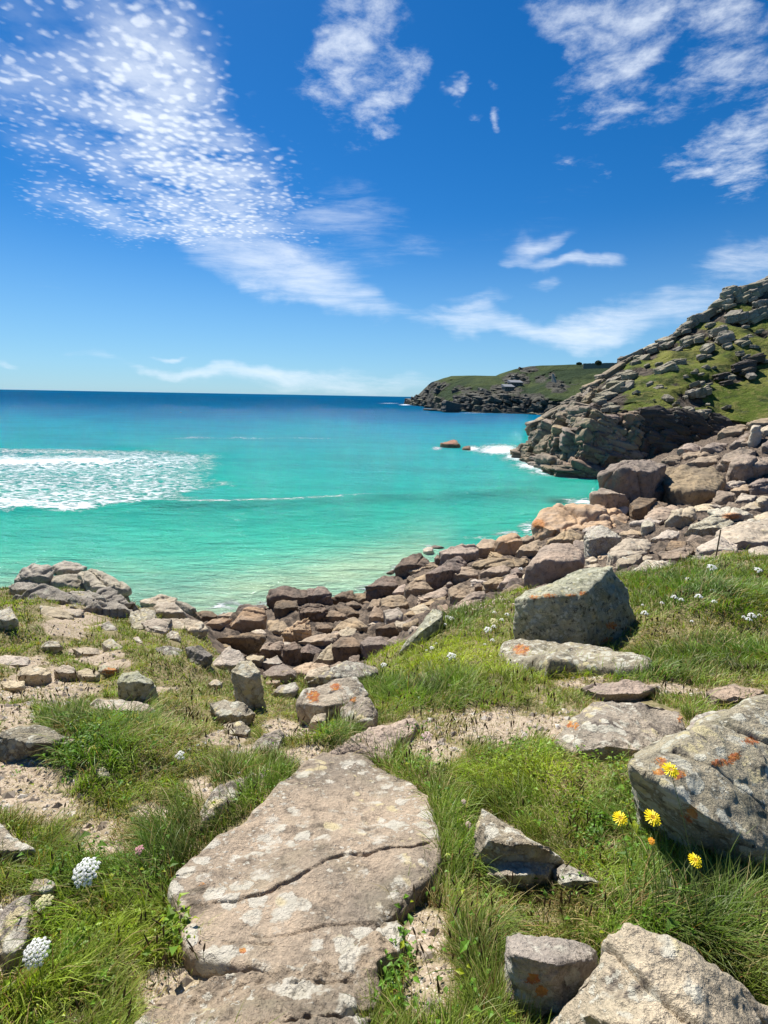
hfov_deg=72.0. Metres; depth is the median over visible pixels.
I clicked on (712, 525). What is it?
boulder
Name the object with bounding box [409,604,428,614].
stone
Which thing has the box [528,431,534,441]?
cliff block
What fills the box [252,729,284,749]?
boulder
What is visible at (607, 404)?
boulder
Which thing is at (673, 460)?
boulder
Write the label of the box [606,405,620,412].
boulder
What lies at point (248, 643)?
boulder
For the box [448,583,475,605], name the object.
boulder
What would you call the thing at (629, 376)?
boulder
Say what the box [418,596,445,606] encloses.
boulder
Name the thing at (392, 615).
boulder
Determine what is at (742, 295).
boulder
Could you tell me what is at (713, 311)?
boulder
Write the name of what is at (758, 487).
boulder
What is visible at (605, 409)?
boulder
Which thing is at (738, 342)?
boulder
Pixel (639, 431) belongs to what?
cliff block
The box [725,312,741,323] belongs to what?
boulder
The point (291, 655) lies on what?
boulder
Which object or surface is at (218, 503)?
sea
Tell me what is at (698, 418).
cliff block
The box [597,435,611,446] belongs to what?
cliff block
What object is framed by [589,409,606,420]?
cliff block
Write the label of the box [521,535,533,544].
boulder
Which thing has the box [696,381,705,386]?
stone
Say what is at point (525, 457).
cliff block
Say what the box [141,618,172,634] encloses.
ledge block
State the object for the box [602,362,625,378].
cliff block
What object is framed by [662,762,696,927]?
yellow flower
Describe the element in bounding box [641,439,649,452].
cliff block
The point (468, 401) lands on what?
crag
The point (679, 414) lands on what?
cliff block
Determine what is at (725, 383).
boulder
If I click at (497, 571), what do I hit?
boulder
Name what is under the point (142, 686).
boulder
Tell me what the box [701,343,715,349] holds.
boulder
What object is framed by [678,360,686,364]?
boulder
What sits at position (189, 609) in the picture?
boulder
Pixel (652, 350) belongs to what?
boulder
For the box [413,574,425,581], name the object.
boulder
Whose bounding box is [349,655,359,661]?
stone
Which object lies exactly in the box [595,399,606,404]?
boulder
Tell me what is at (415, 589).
boulder
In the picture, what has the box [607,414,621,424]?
cliff block
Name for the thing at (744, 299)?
boulder
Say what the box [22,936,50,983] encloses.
wild carrot
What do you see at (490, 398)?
crag
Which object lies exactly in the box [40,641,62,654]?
boulder
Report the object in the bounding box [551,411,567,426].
cliff block
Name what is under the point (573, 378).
headland
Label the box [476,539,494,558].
boulder
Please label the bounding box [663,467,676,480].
boulder
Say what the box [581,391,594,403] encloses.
cliff block
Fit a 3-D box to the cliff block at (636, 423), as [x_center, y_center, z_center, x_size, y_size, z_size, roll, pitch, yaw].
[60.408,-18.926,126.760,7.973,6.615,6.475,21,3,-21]
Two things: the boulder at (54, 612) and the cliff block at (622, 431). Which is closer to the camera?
the boulder at (54, 612)
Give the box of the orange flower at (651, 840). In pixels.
[648,837,656,922]
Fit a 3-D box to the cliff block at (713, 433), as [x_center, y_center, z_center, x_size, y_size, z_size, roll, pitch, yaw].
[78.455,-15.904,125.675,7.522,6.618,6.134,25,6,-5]
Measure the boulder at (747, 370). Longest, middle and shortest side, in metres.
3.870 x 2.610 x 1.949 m
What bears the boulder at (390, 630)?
on the ground at (290, 619)
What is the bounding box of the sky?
[0,0,767,396]
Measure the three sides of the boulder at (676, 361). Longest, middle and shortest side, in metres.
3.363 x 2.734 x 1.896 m
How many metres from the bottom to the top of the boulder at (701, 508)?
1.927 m
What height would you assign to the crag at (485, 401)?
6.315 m
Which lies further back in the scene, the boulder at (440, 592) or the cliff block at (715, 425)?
the cliff block at (715, 425)
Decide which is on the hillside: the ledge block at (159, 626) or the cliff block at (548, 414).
the cliff block at (548, 414)
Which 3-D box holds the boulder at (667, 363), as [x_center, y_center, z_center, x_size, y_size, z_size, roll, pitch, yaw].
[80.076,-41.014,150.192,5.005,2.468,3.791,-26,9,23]
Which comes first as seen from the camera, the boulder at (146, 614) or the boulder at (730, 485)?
the boulder at (146, 614)
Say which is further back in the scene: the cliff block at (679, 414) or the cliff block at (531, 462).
the cliff block at (531, 462)
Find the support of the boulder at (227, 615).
on the ground at (290, 619)
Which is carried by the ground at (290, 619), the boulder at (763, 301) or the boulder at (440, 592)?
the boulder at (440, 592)
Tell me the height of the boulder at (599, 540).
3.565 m
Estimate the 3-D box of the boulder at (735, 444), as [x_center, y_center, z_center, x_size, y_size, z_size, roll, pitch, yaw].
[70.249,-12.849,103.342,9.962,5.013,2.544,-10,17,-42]
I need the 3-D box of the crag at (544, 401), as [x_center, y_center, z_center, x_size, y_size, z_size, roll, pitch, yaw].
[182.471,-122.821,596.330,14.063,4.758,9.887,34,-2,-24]
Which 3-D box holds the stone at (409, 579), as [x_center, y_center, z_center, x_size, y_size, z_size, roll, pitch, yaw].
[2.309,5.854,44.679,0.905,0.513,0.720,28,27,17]
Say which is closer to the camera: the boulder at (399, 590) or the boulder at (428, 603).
the boulder at (428, 603)
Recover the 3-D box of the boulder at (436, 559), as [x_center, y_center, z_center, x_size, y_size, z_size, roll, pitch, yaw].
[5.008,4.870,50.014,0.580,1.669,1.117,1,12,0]
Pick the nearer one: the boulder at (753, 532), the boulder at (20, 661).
the boulder at (20, 661)
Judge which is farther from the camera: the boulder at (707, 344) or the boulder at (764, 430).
the boulder at (707, 344)
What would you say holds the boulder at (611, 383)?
on the hillside
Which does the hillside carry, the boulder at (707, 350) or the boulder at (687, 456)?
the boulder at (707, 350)
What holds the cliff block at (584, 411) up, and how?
on the hillside
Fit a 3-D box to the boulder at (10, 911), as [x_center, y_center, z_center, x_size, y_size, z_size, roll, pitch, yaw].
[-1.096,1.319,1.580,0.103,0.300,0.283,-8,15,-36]
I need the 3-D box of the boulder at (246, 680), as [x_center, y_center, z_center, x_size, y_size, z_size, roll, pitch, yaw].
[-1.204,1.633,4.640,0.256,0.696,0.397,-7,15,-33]
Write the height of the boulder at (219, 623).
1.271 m
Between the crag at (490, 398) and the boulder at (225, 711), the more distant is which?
the crag at (490, 398)
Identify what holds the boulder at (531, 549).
on the ground at (290, 619)
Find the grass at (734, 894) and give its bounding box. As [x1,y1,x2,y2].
[0,544,767,1023]
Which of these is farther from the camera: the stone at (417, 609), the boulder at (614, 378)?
the boulder at (614, 378)
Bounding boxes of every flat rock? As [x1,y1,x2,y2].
[135,920,405,1023]
[167,752,441,977]
[200,769,269,831]
[329,718,419,762]
[497,638,652,678]
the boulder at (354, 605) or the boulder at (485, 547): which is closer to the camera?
the boulder at (354, 605)
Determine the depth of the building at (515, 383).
685.52 m
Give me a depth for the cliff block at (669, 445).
121.51 m
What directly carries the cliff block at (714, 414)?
on the hillside
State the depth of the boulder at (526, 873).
1.80 m
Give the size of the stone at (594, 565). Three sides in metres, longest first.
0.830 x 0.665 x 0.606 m
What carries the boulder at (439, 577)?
on the ground at (290, 619)
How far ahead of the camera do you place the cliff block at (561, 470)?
121.37 m
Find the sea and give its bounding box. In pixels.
[0,389,598,614]
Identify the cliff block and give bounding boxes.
[511,448,520,457]
[519,452,534,461]
[522,442,533,452]
[525,418,551,431]
[525,426,536,435]
[527,456,534,465]
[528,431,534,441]
[531,437,539,447]
[533,434,550,453]
[533,452,558,470]
[534,419,551,440]
[541,404,565,418]
[541,465,553,474]
[545,439,552,453]
[546,437,559,454]
[549,424,568,443]
[550,465,596,477]
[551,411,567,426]
[552,451,567,464]
[557,404,569,411]
[558,444,578,458]
[558,457,570,464]
[559,427,575,453]
[560,399,571,404]
[560,452,567,460]
[565,405,579,411]
[566,406,596,423]
[566,456,605,478]
[568,417,584,432]
[570,417,576,427]
[572,417,616,445]
[574,395,583,400]
[574,402,588,405]
[575,444,607,460]
[575,445,605,464]
[579,382,598,392]
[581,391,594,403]
[582,379,605,387]
[582,387,592,396]
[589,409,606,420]
[593,388,601,392]
[593,431,611,445]
[594,374,604,379]
[595,416,618,426]
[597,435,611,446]
[598,414,618,423]
[598,422,626,439]
[598,443,613,450]
[598,450,621,467]
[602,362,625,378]
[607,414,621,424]
[608,451,633,462]
[610,439,638,449]
[613,430,623,439]
[613,445,625,454]
[617,355,633,363]
[617,412,637,430]
[619,348,645,360]
[623,450,644,459]
[626,426,638,441]
[627,412,644,420]
[629,432,643,449]
[633,405,680,423]
[633,421,644,427]
[634,429,644,435]
[638,407,667,425]
[639,425,658,431]
[639,437,646,453]
[640,420,660,427]
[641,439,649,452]
[642,426,653,434]
[644,431,660,443]
[647,446,661,459]
[648,417,664,426]
[653,426,667,430]
[654,417,667,424]
[655,436,678,452]
[659,428,685,439]
[661,417,690,435]
[661,434,689,453]
[667,408,684,411]
[670,410,687,425]
[682,418,693,425]
[684,410,712,431]
[688,425,710,435]
[690,435,710,442]
[705,416,732,426]
[706,418,718,423]
[708,413,722,418]
[708,424,725,428]
[710,416,734,425]
[710,431,718,436]
[713,426,724,431]
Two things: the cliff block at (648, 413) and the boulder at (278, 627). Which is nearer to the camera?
the boulder at (278, 627)
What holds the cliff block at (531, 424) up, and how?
on the hillside
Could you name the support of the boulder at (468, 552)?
on the ground at (290, 619)
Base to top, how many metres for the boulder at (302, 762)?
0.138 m
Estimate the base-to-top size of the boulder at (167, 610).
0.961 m
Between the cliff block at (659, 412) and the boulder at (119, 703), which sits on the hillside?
the cliff block at (659, 412)
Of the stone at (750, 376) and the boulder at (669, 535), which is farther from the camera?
the stone at (750, 376)
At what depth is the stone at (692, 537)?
31.88 m
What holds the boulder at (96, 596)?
on the ground at (290, 619)
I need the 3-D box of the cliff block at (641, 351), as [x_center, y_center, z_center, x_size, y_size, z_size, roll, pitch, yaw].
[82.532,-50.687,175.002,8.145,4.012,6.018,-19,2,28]
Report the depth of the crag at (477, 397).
643.79 m
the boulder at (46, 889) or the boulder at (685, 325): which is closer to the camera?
the boulder at (46, 889)
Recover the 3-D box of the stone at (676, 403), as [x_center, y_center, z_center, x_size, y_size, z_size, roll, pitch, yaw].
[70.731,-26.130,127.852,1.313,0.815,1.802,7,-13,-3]
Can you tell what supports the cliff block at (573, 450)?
on the hillside
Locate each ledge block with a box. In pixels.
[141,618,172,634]
[166,631,180,642]
[171,618,207,638]
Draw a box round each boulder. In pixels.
[0,606,18,629]
[0,655,30,666]
[0,724,78,761]
[0,824,37,865]
[0,895,33,968]
[1,680,24,692]
[8,582,37,595]
[14,563,54,585]
[17,665,51,685]
[28,878,55,906]
[39,605,74,619]
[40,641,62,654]
[47,594,84,606]
[49,574,85,590]
[52,560,86,574]
[54,665,78,680]
[64,609,84,617]
[72,647,99,657]
[77,568,131,602]
[77,668,99,681]
[83,590,106,602]
[91,699,154,715]
[96,587,138,610]
[96,767,110,782]
[98,665,119,677]
[101,621,116,630]
[102,639,122,651]
[117,671,158,703]
[129,608,156,625]
[131,616,145,629]
[133,637,142,643]
[139,594,176,607]
[154,602,186,618]
[155,646,182,654]
[175,601,196,618]
[185,645,212,668]
[196,611,217,621]
[205,617,232,629]
[208,679,222,690]
[210,699,254,725]
[213,649,244,672]
[216,632,266,654]
[218,612,231,617]
[223,721,250,737]
[230,607,266,632]
[231,661,265,708]
[236,604,267,610]
[246,655,263,666]
[251,629,265,633]
[251,641,283,658]
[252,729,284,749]
[262,655,281,670]
[263,664,296,683]
[265,680,279,688]
[266,585,306,608]
[267,620,287,634]
[271,682,298,698]
[274,600,298,617]
[281,618,311,642]
[281,642,301,665]
[290,758,304,764]
[293,662,329,676]
[296,677,368,724]
[297,603,327,622]
[298,633,339,645]
[301,644,321,664]
[304,665,329,684]
[306,586,332,605]
[307,660,377,687]
[308,713,326,732]
[314,643,333,664]
[315,622,333,633]
[322,610,347,623]
[331,590,354,604]
[331,617,367,632]
[331,637,361,663]
[335,606,359,618]
[338,627,356,637]
[340,697,377,732]
[345,601,361,609]
[354,593,365,602]
[359,636,386,659]
[365,575,397,600]
[367,598,380,611]
[368,606,383,623]
[375,622,398,637]
[380,595,408,609]
[383,607,402,624]
[387,636,399,646]
[392,584,405,595]
[394,553,429,577]
[399,609,442,654]
[402,618,418,630]
[403,611,414,616]
[404,581,433,598]
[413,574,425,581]
[416,587,447,605]
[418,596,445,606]
[423,547,433,554]
[425,556,466,590]
[431,545,443,548]
[434,554,439,564]
[437,604,448,610]
[438,544,478,565]
[440,440,460,447]
[446,581,452,587]
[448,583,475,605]
[452,567,478,584]
[452,591,485,609]
[462,446,470,449]
[472,558,528,569]
[473,809,564,872]
[474,583,482,591]
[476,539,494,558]
[480,565,510,578]
[482,577,503,593]
[486,860,555,891]
[494,533,522,555]
[497,572,518,591]
[502,578,521,590]
[504,933,597,1023]
[511,567,522,577]
[513,566,634,645]
[515,540,542,558]
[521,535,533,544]
[524,543,584,588]
[531,503,628,540]
[545,529,583,545]
[550,923,767,1023]
[552,864,600,893]
[554,701,685,763]
[582,679,657,700]
[583,525,621,558]
[585,557,597,565]
[589,488,629,508]
[592,396,605,401]
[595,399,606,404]
[596,391,617,399]
[597,459,665,504]
[600,407,608,411]
[602,402,613,407]
[606,376,621,382]
[606,380,618,388]
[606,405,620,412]
[606,538,651,565]
[609,380,625,392]
[616,554,642,570]
[619,529,640,536]
[620,372,638,379]
[620,382,633,391]
[627,694,767,868]
[629,497,656,519]
[629,518,663,527]
[630,360,641,365]
[633,560,671,571]
[638,354,650,359]
[641,520,655,536]
[643,343,659,353]
[643,555,652,561]
[644,505,679,523]
[646,347,658,354]
[649,501,667,511]
[649,529,679,543]
[653,484,664,500]
[654,367,663,374]
[655,336,676,342]
[657,361,673,367]
[657,547,693,561]
[661,455,681,465]
[662,342,672,348]
[662,362,678,372]
[662,464,726,505]
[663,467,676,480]
[664,507,696,528]
[672,346,682,350]
[673,358,686,364]
[676,320,693,329]
[677,443,701,455]
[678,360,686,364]
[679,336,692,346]
[681,320,699,328]
[681,328,691,334]
[682,339,692,344]
[682,406,693,409]
[682,451,710,460]
[684,514,734,536]
[685,709,725,729]
[686,313,709,321]
[686,455,720,467]
[688,504,715,512]
[689,387,706,398]
[693,337,703,344]
[695,390,705,397]
[695,536,737,555]
[696,354,707,359]
[696,409,705,414]
[699,345,713,353]
[700,442,727,452]
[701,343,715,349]
[702,307,717,317]
[702,412,708,418]
[706,322,715,327]
[706,387,712,395]
[706,684,763,705]
[707,298,733,310]
[707,326,727,337]
[707,506,752,521]
[710,490,735,504]
[712,372,730,379]
[715,518,767,549]
[716,332,735,344]
[716,424,745,440]
[716,447,755,471]
[718,330,732,335]
[719,287,741,299]
[719,294,734,298]
[719,380,733,385]
[722,285,737,291]
[722,342,732,348]
[723,309,743,320]
[724,345,732,349]
[724,480,745,490]
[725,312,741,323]
[726,454,767,481]
[728,433,749,449]
[729,286,746,300]
[730,311,748,324]
[730,484,748,497]
[731,360,757,372]
[734,340,745,345]
[734,493,756,503]
[735,291,753,299]
[735,292,752,303]
[737,283,763,295]
[738,308,759,325]
[739,367,756,374]
[739,441,746,447]
[740,501,760,511]
[743,354,766,362]
[746,306,767,324]
[746,418,767,430]
[747,283,767,297]
[747,425,761,447]
[748,478,767,495]
[748,546,767,556]
[750,312,766,323]
[752,301,760,307]
[753,277,767,282]
[754,512,767,519]
[755,299,767,308]
[755,496,767,512]
[760,425,767,438]
[760,441,767,453]
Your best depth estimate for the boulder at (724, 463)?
89.44 m
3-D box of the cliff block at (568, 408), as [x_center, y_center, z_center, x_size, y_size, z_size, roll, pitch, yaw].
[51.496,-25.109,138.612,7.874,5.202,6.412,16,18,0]
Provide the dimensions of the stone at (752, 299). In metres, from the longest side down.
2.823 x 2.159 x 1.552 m
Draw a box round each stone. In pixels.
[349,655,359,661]
[395,621,405,632]
[406,576,413,583]
[408,567,426,575]
[408,626,417,634]
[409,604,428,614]
[417,597,428,603]
[425,562,437,569]
[471,579,486,585]
[488,551,502,557]
[501,584,522,592]
[573,540,583,549]
[582,525,597,533]
[585,563,600,567]
[597,553,607,559]
[618,506,628,514]
[627,535,639,538]
[632,390,640,394]
[661,394,673,401]
[665,541,686,550]
[672,401,680,406]
[685,389,696,396]
[687,535,704,540]
[687,541,700,551]
[689,380,699,387]
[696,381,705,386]
[709,505,721,508]
[712,550,734,554]
[721,405,731,409]
[726,502,737,507]
[727,374,735,379]
[740,340,750,346]
[745,372,756,379]
[748,296,757,302]
[749,345,759,348]
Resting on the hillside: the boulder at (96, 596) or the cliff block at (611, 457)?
the cliff block at (611, 457)
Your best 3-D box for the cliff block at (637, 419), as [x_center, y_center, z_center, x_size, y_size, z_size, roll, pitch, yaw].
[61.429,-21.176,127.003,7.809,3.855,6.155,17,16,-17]
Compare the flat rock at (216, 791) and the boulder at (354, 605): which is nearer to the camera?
the flat rock at (216, 791)
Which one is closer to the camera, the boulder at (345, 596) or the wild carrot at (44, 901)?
the wild carrot at (44, 901)
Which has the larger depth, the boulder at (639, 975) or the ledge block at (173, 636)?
the ledge block at (173, 636)
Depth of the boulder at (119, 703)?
3.95 m
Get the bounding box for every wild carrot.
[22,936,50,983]
[35,894,53,922]
[72,857,100,905]
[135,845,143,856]
[175,751,184,760]
[421,731,432,755]
[447,652,456,663]
[707,564,716,570]
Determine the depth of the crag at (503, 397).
631.27 m
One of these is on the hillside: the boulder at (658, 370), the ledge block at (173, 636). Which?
the boulder at (658, 370)
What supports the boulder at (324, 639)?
on the ground at (290, 619)
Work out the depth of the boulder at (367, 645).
16.65 m
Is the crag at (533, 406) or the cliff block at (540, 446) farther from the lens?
the crag at (533, 406)
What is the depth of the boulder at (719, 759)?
1.79 m
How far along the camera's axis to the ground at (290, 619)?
3.84 m
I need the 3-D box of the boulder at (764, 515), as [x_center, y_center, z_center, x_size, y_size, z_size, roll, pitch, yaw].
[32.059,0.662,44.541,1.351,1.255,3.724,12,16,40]
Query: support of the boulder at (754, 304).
on the hillside
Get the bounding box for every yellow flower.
[612,810,631,922]
[644,809,663,930]
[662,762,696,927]
[688,852,708,936]
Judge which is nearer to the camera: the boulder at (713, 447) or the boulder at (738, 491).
the boulder at (738, 491)
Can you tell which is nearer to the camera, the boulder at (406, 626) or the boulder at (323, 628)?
the boulder at (406, 626)
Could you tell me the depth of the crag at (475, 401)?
643.36 m
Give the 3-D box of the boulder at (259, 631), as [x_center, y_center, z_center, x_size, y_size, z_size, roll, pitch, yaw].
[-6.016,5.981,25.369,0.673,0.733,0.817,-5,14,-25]
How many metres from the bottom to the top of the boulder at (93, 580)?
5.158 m
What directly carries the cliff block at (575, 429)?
on the hillside
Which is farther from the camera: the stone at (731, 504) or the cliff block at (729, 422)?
the cliff block at (729, 422)
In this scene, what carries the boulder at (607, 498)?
on the ground at (290, 619)
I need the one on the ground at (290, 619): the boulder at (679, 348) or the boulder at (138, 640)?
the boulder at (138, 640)
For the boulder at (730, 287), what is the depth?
174.43 m
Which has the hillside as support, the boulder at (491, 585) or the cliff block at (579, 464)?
the cliff block at (579, 464)
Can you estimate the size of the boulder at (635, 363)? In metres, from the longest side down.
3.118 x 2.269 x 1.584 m
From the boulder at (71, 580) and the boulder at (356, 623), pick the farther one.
the boulder at (71, 580)
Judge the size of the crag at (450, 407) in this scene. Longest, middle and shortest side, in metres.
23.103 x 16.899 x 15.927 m
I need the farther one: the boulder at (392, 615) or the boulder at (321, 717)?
the boulder at (392, 615)
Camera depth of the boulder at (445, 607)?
25.69 m
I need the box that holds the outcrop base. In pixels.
[12,584,133,617]
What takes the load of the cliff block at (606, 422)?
on the hillside
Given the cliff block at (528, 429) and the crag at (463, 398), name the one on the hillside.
the cliff block at (528, 429)
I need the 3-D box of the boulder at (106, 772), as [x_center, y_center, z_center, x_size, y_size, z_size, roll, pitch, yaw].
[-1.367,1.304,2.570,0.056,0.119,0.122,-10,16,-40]
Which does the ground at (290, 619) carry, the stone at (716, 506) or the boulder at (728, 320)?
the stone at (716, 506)
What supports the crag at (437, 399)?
on the headland
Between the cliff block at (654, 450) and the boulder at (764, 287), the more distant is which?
the boulder at (764, 287)
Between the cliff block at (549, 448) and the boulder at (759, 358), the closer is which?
the cliff block at (549, 448)
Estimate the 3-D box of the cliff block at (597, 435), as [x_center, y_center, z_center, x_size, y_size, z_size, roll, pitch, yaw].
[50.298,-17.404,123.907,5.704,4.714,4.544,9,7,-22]
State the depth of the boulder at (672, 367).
145.71 m
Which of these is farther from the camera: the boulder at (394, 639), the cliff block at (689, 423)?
the cliff block at (689, 423)
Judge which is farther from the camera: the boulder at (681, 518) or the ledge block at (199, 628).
the boulder at (681, 518)
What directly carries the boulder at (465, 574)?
on the ground at (290, 619)
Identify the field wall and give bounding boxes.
[583,363,616,368]
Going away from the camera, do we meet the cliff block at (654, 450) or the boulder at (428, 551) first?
the boulder at (428, 551)
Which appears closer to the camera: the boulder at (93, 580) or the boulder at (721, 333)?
the boulder at (93, 580)
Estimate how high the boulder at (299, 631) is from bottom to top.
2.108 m
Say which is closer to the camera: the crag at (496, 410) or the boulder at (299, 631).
the boulder at (299, 631)
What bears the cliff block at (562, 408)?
on the hillside
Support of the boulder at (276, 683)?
on the ground at (290, 619)
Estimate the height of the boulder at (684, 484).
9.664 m
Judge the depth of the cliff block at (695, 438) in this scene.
122.18 m
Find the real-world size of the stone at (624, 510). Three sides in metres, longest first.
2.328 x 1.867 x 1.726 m
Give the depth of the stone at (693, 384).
137.57 m
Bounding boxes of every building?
[501,384,514,391]
[507,380,523,386]
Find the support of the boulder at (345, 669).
on the ground at (290, 619)
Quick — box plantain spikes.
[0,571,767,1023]
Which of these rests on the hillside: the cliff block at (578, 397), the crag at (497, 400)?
the cliff block at (578, 397)
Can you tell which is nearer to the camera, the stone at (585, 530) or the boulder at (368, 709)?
the boulder at (368, 709)
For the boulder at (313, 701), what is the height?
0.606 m
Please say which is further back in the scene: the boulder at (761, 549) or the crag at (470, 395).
the crag at (470, 395)
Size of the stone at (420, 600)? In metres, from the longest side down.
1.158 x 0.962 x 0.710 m
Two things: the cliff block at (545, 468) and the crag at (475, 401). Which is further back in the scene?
the crag at (475, 401)
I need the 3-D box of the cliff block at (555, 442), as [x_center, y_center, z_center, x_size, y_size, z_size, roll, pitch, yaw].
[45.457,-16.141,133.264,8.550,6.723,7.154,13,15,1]
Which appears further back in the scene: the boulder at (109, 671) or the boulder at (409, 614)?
the boulder at (409, 614)
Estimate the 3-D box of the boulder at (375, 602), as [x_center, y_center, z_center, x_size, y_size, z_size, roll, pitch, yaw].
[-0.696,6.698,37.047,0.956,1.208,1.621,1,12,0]
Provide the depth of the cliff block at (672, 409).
125.41 m
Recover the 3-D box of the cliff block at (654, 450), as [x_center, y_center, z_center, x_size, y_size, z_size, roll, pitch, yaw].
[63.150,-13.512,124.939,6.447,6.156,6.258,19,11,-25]
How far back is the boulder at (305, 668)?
13.85 m
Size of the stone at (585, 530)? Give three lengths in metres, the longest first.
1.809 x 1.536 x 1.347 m
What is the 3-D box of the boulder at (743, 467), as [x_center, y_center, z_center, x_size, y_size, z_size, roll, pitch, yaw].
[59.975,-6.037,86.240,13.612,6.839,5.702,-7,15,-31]
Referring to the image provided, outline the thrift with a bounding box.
[459,596,514,634]
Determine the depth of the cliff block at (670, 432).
122.45 m
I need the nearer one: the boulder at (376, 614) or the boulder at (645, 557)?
the boulder at (645, 557)
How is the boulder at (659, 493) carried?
on the ground at (290, 619)
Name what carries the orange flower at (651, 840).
on the ground at (290, 619)
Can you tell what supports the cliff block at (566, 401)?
on the hillside
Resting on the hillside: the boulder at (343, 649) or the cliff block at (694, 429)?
the cliff block at (694, 429)
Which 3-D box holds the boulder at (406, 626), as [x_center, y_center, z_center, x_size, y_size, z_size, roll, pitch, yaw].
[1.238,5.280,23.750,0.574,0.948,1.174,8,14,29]
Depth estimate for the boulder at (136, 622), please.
12.49 m
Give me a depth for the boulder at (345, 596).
42.46 m
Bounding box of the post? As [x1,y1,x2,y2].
[715,529,720,556]
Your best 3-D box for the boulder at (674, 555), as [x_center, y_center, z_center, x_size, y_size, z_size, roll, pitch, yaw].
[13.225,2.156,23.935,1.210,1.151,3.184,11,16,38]
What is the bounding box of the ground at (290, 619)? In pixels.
[0,425,767,1023]
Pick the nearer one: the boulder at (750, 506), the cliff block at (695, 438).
the boulder at (750, 506)
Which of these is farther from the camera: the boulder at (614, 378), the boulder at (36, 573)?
the boulder at (614, 378)
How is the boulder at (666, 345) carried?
on the hillside
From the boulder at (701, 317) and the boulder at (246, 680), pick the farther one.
the boulder at (701, 317)
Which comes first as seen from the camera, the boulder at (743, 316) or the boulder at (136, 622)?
the boulder at (136, 622)
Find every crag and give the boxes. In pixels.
[433,388,440,393]
[434,396,441,402]
[440,400,460,412]
[460,396,469,401]
[465,398,471,403]
[466,404,473,409]
[467,393,479,397]
[471,395,484,401]
[471,398,479,404]
[474,405,482,409]
[481,404,491,407]
[482,399,491,403]
[488,396,494,402]
[494,398,502,402]
[494,407,502,412]
[499,394,511,399]
[510,375,519,379]
[529,403,539,411]
[537,405,544,409]
[539,398,547,404]
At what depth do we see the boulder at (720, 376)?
140.58 m
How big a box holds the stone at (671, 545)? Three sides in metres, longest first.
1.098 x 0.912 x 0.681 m
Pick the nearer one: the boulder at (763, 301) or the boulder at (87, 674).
the boulder at (87, 674)
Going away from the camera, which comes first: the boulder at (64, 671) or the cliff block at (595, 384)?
the boulder at (64, 671)
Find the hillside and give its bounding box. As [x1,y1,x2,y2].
[552,291,767,478]
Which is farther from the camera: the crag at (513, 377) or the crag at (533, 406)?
the crag at (513, 377)
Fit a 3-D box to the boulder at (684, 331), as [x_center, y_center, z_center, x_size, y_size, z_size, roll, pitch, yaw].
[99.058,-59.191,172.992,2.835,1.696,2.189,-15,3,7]
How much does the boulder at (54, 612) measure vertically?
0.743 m
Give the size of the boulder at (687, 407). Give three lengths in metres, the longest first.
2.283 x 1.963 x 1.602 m
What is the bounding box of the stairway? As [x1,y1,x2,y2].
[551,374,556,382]
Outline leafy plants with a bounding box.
[0,563,767,1023]
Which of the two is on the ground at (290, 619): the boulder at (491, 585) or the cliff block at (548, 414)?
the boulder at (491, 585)
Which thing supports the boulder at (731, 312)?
on the hillside
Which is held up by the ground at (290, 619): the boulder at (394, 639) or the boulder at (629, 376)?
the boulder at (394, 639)
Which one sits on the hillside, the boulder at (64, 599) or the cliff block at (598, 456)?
the cliff block at (598, 456)
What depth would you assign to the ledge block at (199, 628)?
14.03 m
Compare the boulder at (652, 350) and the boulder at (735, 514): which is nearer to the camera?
the boulder at (735, 514)
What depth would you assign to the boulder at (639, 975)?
1.11 m
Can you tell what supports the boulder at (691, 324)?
on the hillside
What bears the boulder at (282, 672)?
on the ground at (290, 619)
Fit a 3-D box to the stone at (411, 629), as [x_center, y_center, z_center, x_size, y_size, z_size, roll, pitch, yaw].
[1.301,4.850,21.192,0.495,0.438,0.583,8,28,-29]
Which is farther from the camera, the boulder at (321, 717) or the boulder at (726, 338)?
the boulder at (726, 338)
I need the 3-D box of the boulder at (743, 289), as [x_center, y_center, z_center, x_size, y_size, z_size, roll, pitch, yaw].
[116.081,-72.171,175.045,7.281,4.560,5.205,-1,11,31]
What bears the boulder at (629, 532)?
on the ground at (290, 619)
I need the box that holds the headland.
[416,364,609,413]
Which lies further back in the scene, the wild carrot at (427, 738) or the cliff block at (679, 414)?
the cliff block at (679, 414)
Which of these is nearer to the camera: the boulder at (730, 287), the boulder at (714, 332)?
the boulder at (714, 332)
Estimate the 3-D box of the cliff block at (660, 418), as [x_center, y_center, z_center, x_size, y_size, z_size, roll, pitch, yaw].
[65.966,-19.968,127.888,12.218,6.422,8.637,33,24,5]
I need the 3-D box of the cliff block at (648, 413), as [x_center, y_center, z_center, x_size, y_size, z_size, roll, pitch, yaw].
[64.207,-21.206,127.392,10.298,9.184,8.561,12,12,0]
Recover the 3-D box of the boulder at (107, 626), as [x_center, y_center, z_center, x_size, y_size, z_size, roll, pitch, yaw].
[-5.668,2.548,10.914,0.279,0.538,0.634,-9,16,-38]
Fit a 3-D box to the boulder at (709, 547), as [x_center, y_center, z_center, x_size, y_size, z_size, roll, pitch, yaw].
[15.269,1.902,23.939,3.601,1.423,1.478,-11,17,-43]
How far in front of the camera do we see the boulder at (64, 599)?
14.02 m
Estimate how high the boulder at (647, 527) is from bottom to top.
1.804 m
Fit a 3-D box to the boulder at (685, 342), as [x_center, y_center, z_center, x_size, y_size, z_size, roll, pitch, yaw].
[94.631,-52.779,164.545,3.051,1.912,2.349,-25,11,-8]

